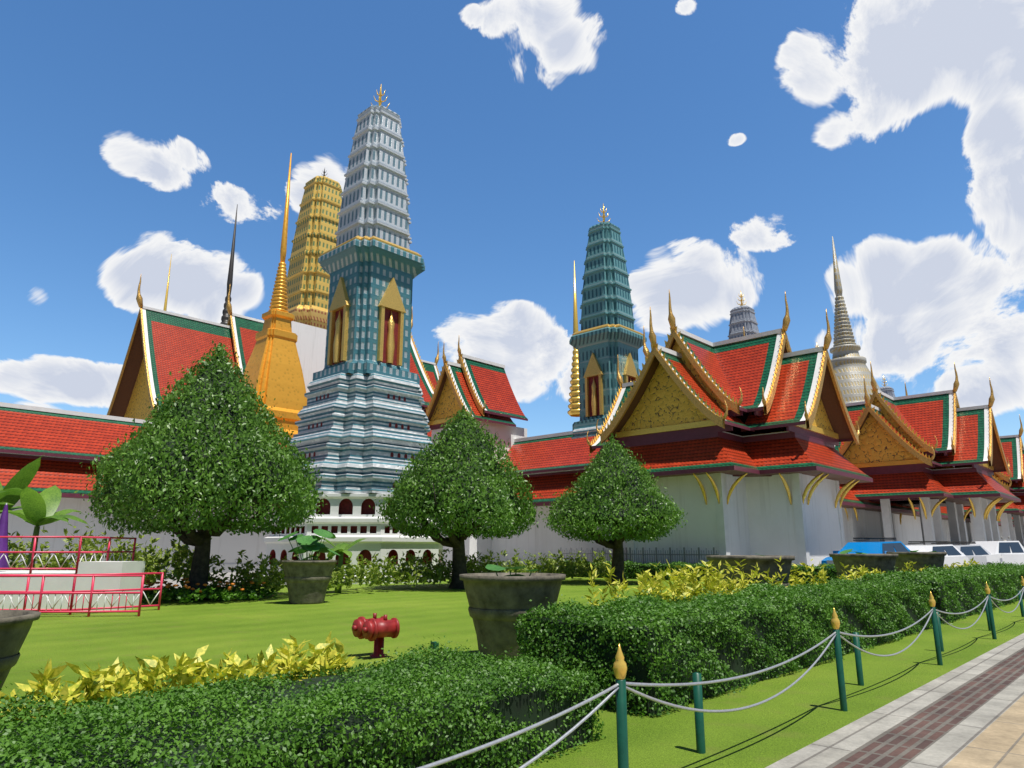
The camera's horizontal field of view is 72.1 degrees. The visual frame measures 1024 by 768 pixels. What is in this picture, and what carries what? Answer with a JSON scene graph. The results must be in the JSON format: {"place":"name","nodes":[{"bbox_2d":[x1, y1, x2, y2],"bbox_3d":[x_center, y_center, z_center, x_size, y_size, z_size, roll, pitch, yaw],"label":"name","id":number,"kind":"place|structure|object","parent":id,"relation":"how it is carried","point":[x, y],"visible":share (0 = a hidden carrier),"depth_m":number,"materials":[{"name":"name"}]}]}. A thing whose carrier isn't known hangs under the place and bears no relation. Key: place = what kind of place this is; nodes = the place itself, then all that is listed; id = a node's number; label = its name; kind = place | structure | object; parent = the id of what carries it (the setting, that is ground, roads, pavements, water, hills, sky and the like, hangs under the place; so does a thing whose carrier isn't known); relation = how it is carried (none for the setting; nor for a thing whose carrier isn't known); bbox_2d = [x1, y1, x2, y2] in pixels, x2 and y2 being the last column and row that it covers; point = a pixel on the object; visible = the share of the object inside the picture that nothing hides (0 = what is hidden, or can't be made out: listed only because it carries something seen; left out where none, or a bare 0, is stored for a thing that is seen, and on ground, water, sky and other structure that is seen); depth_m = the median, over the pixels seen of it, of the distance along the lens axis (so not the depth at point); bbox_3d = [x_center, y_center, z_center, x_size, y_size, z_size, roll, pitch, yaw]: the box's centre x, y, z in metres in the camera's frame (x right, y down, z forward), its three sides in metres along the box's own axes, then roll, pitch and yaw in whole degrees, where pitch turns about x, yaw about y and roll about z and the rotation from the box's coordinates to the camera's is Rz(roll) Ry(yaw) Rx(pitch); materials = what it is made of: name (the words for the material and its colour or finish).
{"place":"outdoors","nodes":[
{"label":"outdoors","id":0,"kind":"place"},
{"bbox_2d":[163,254,171,310],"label":"spire","id":1,"kind":"object","parent":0,"point":[165,302],"visible":0.02,"depth_m":100.51,"materials":[{"name":"gold metal"}]},
{"bbox_2d":[220,204,237,324],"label":"spire","id":2,"kind":"object","parent":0,"point":[224,317],"visible":0.26,"depth_m":111.47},
{"bbox_2d":[241,153,306,437],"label":"golden chedi","id":3,"kind":"structure","parent":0,"point":[273,367],"depth_m":60.82,"materials":[{"name":"gold metal"}]},
{"bbox_2d":[144,572,451,587],"bbox_3d":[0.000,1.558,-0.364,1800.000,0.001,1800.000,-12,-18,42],"label":"flowers","id":4,"kind":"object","parent":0,"point":[228,574],"depth_m":36.03,"materials":[{"name":"plant"}]},
{"bbox_2d":[107,276,527,569],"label":"temple halls","id":5,"kind":"object","parent":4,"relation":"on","point":[162,344],"visible":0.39,"depth_m":68.86,"materials":[{"name":"red tile"}]},
{"bbox_2d":[286,169,341,329],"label":"tower","id":6,"kind":"structure","parent":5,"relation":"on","point":[308,276],"depth_m":83.25,"materials":[{"name":"gold metal"}]},
{"bbox_2d":[286,84,434,493],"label":"prang","id":7,"kind":"structure","parent":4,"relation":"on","point":[363,425],"depth_m":37.87,"materials":[{"name":"tile"}]},
{"bbox_2d":[0,290,1013,573],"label":"temple building","id":8,"kind":"structure","parent":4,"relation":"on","point":[734,442],"depth_m":41.09,"materials":[{"name":"red tile"}]},
{"bbox_2d":[567,260,579,416],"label":"spire","id":9,"kind":"object","parent":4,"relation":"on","point":[574,407],"visible":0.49,"depth_m":76.84,"materials":[{"name":"gold metal"}]},
{"bbox_2d":[569,204,646,438],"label":"temple tower","id":10,"kind":"structure","parent":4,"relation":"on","point":[604,337],"depth_m":53.95,"materials":[{"name":"teal tile"}]},
{"bbox_2d":[560,547,719,563],"bbox_3d":[6.847,10.376,41.025,2.217,1.650,12.534,7,-15,-26],"label":"iron railing","id":11,"kind":"object","parent":4,"relation":"on","point":[642,554],"visible":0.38,"depth_m":38.99,"materials":[{"name":"black metal"}]},
{"bbox_2d":[728,290,758,338],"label":"prang","id":12,"kind":"structure","parent":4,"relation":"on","point":[741,316],"depth_m":75.59,"materials":[{"name":"grey ceramic"}]},
{"bbox_2d":[564,560,950,584],"bbox_3d":[10.597,9.286,34.951,20.538,1.085,1.680,-12,-18,42],"label":"hedge","id":13,"kind":"object","parent":4,"relation":"on","point":[631,563],"depth_m":36.36,"materials":[{"name":"plant"}]},
{"bbox_2d":[830,236,880,403],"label":"spire","id":14,"kind":"structure","parent":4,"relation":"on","point":[850,368],"depth_m":79.46,"materials":[{"name":"white paint"}]},
{"bbox_2d":[821,537,910,567],"bbox_3d":[17.802,8.747,35.124,5.231,2.138,2.600,10,-16,-36],"label":"car","id":15,"kind":"object","parent":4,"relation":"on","point":[882,546],"visible":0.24,"depth_m":34.80,"materials":[{"name":"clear metal"}]},
{"bbox_2d":[880,375,894,396],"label":"prang","id":16,"kind":"structure","parent":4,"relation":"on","point":[888,390],"depth_m":113.75,"materials":[{"name":"grey ceramic"}]},
{"bbox_2d":[765,633,1023,767],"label":"path kerb","id":17,"kind":"structure","parent":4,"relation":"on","point":[830,749],"depth_m":6.85,"materials":[{"name":"beige stone"}]},
{"bbox_2d":[826,647,1023,767],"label":"brick paving strip","id":18,"kind":"object","parent":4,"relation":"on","point":[903,743],"depth_m":6.61,"materials":[{"name":"brown brick"}]},
{"bbox_2d":[835,361,1020,544],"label":"temple building","id":19,"kind":"structure","parent":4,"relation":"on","point":[929,455],"depth_m":51.90,"materials":[{"name":"red tile"}]},
{"bbox_2d":[905,541,969,567],"bbox_3d":[21.564,9.276,37.025,4.829,1.974,2.400,7,-15,-28],"label":"white sedan car","id":20,"kind":"object","parent":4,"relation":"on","point":[954,554],"visible":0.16,"depth_m":36.73,"materials":[{"name":"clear metal"}]},
{"bbox_2d":[903,674,1023,767],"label":"path kerb","id":21,"kind":"structure","parent":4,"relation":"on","point":[945,749],"depth_m":6.32,"materials":[{"name":"grey stone"}]},
{"bbox_2d":[937,541,990,564],"bbox_3d":[24.324,9.748,39.049,4.829,1.974,2.400,7,-15,-26],"label":"silver sedan","id":22,"kind":"object","parent":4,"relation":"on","point":[976,552],"visible":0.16,"depth_m":38.61,"materials":[{"name":"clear metal"}]},
{"bbox_2d":[943,695,1023,767],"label":"sandstone path","id":23,"kind":"structure","parent":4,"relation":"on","point":[998,742],"depth_m":5.81,"materials":[{"name":"sandstone paving slabs"}]},
{"bbox_2d":[945,414,1023,547],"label":"temple building","id":24,"kind":"structure","parent":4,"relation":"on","point":[1013,481],"depth_m":73.30,"materials":[{"name":"white paint"}]},
{"bbox_2d":[969,541,1023,564],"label":"van","id":25,"kind":"object","parent":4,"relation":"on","point":[1007,551],"visible":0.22,"depth_m":39.55,"materials":[{"name":"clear metal"}]},
{"bbox_2d":[264,493,442,583],"bbox_3d":[-8.049,8.168,37.111,8.840,4.170,8.840,-12,-18,42],"label":"tower base","id":26,"kind":"object","parent":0,"point":[348,518],"visible":0.46,"depth_m":33.46,"materials":[{"name":"white paint"}]},
{"bbox_2d":[430,641,438,658],"bbox_3d":[-1.035,3.642,9.393,0.080,0.380,0.080,-12,-18,42],"label":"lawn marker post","id":27,"kind":"object","parent":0,"point":[434,643],"visible":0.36,"depth_m":9.39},
{"bbox_2d":[0,0,1023,445],"label":"sky","id":28,"kind":"structure","parent":0,"point":[727,144],"materials":[{"name":"blue"}]},
{"bbox_2d":[1,577,1023,767],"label":"lawn","id":29,"kind":"structure","parent":0,"point":[804,711],"depth_m":11.30,"materials":[{"name":"green plant"}]},
{"bbox_2d":[0,503,8,567],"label":"closed umbrella","id":30,"kind":"object","parent":29,"relation":"on","point":[3,532],"visible":0.87,"depth_m":20.49,"materials":[{"name":"fabric"}]},
{"bbox_2d":[0,610,40,690],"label":"pot","id":31,"kind":"object","parent":29,"relation":"on","point":[15,626],"visible":1,"depth_m":6.61,"materials":[{"name":"stone"}]},
{"bbox_2d":[0,536,163,616],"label":"ramp with pink rails","id":32,"kind":"structure","parent":29,"relation":"on","point":[100,586],"depth_m":18.66,"materials":[{"name":"concrete"}]},
{"bbox_2d":[8,524,224,585],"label":"border shrubs","id":33,"kind":"object","parent":29,"relation":"on","point":[153,563],"visible":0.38,"depth_m":26.20,"materials":[{"name":"green plant"}]},
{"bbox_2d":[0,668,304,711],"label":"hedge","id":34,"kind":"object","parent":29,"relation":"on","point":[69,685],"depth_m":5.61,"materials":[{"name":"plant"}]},
{"bbox_2d":[0,632,354,720],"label":"golden shrubs","id":35,"kind":"object","parent":29,"relation":"on","point":[89,684],"visible":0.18,"depth_m":5.62,"materials":[{"name":"yellow plant"}]},
{"bbox_2d":[0,456,364,592],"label":"banana plants","id":36,"kind":"object","parent":29,"relation":"on","point":[37,510],"visible":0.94,"depth_m":24.14,"materials":[{"name":"green plant"}]},
{"bbox_2d":[74,340,327,600],"bbox_3d":[-10.002,2.790,23.750,7.525,8.654,8.050,-12,-18,42],"label":"tree","id":37,"kind":"object","parent":29,"relation":"on","point":[128,507],"depth_m":21.84,"materials":[{"name":"green plant"}]},
{"bbox_2d":[142,582,276,602],"bbox_3d":[-10.096,6.612,22.570,5.259,0.532,4.967,-12,-18,42],"label":"flower bed","id":38,"kind":"object","parent":29,"relation":"on","point":[182,593],"visible":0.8,"depth_m":21.49,"materials":[{"name":"green plant"}]},
{"bbox_2d":[144,578,265,591],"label":"plants","id":39,"kind":"object","parent":38,"relation":"on","point":[149,583],"visible":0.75,"depth_m":22.09,"materials":[{"name":"plant"}]},
{"bbox_2d":[0,633,606,767],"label":"hedge","id":40,"kind":"object","parent":29,"relation":"on","point":[91,711],"depth_m":4.70,"materials":[{"name":"green plant"}]},
{"bbox_2d":[280,560,337,603],"bbox_3d":[-6.146,5.953,21.204,1.680,1.250,1.680,-12,-18,42],"label":"pot","id":41,"kind":"object","parent":29,"relation":"on","point":[307,582],"visible":0.98,"depth_m":20.67,"materials":[{"name":"green stone"}]},
{"bbox_2d":[300,556,317,560],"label":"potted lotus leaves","id":42,"kind":"object","parent":41,"relation":"in","point":[304,559],"visible":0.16,"depth_m":21.49,"materials":[{"name":"green plant"}]},
{"bbox_2d":[278,529,340,560],"bbox_3d":[-6.128,4.997,21.359,1.690,1.200,1.876,-12,-18,42],"label":"potted plant","id":43,"kind":"object","parent":29,"relation":"on","point":[306,543],"visible":0.81,"depth_m":21.18,"materials":[{"name":"green plant"}]},
{"bbox_2d":[352,613,399,657],"bbox_3d":[-2.097,3.817,10.673,0.530,0.620,0.670,10,-17,-37],"label":"fire hydrant","id":44,"kind":"object","parent":29,"relation":"on","point":[375,629],"visible":1,"depth_m":10.60,"materials":[{"name":"red metal"}]},
{"bbox_2d":[208,548,624,593],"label":"border shrubs","id":45,"kind":"object","parent":29,"relation":"on","point":[274,576],"visible":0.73,"depth_m":27.79,"materials":[{"name":"green plant"}]},
{"bbox_2d":[369,405,542,588],"bbox_3d":[-1.933,4.706,29.873,7.527,7.705,7.562,-12,-18,42],"label":"tree","id":46,"kind":"object","parent":29,"relation":"on","point":[510,523],"depth_m":28.32,"materials":[{"name":"green plant"}]},
{"bbox_2d":[459,573,565,661],"bbox_3d":[0.007,3.450,10.420,1.596,1.220,1.596,-12,-18,42],"label":"pot","id":47,"kind":"object","parent":29,"relation":"on","point":[499,603],"visible":0.69,"depth_m":9.89,"materials":[{"name":"stone"}]},
{"bbox_2d":[485,564,537,575],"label":"potted lotus leaves","id":48,"kind":"object","parent":47,"relation":"in","point":[495,568],"visible":0.3,"depth_m":10.36,"materials":[{"name":"green plant"}]},
{"bbox_2d":[542,433,687,583],"bbox_3d":[5.071,5.827,33.381,6.793,7.104,6.875,-12,-18,42],"label":"tree","id":49,"kind":"object","parent":29,"relation":"on","point":[574,529],"depth_m":32.20,"materials":[{"name":"green plant"}]},
{"bbox_2d":[584,556,829,605],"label":"yellow shrubs","id":50,"kind":"object","parent":29,"relation":"on","point":[686,587],"visible":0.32,"depth_m":11.83,"materials":[{"name":"yellow plant"}]},
{"bbox_2d":[418,577,1023,767],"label":"chain fence","id":51,"kind":"object","parent":29,"relation":"on","point":[620,687],"visible":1,"depth_m":5.66,"materials":[{"name":"green metal"}]},
{"bbox_2d":[514,573,932,717],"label":"hedge","id":52,"kind":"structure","parent":29,"relation":"on","point":[799,593],"depth_m":8.30,"materials":[{"name":"green plant"}]},
{"bbox_2d":[706,555,794,590],"bbox_3d":[5.084,4.376,14.891,1.806,1.450,1.806,-12,-18,42],"label":"pot","id":53,"kind":"object","parent":29,"relation":"on","point":[765,562],"visible":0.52,"depth_m":14.32,"materials":[{"name":"stone"}]},
{"bbox_2d":[829,554,897,580],"bbox_3d":[10.131,5.607,20.161,1.806,1.450,1.806,-12,-18,42],"label":"pot","id":54,"kind":"object","parent":29,"relation":"on","point":[883,562],"visible":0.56,"depth_m":19.62,"materials":[{"name":"stone"}]},
{"bbox_2d":[839,549,866,553],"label":"potted lotus leaves","id":55,"kind":"object","parent":54,"relation":"in","point":[846,551],"visible":0.16,"depth_m":20.45,"materials":[{"name":"green plant"}]},
{"bbox_2d":[840,557,978,580],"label":"shrubs","id":56,"kind":"object","parent":29,"relation":"on","point":[862,571],"visible":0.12,"depth_m":18.13,"materials":[{"name":"yellow plant"}]},
{"bbox_2d":[886,552,946,571],"bbox_3d":[13.750,6.441,23.801,1.806,1.480,1.806,-12,-18,42],"label":"pot","id":57,"kind":"object","parent":29,"relation":"on","point":[922,559],"visible":0.43,"depth_m":23.24,"materials":[{"name":"stone"}]},
{"bbox_2d":[856,561,1023,624],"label":"hedge","id":58,"kind":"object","parent":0,"point":[940,576],"depth_m":17.55,"materials":[{"name":"green plant"}]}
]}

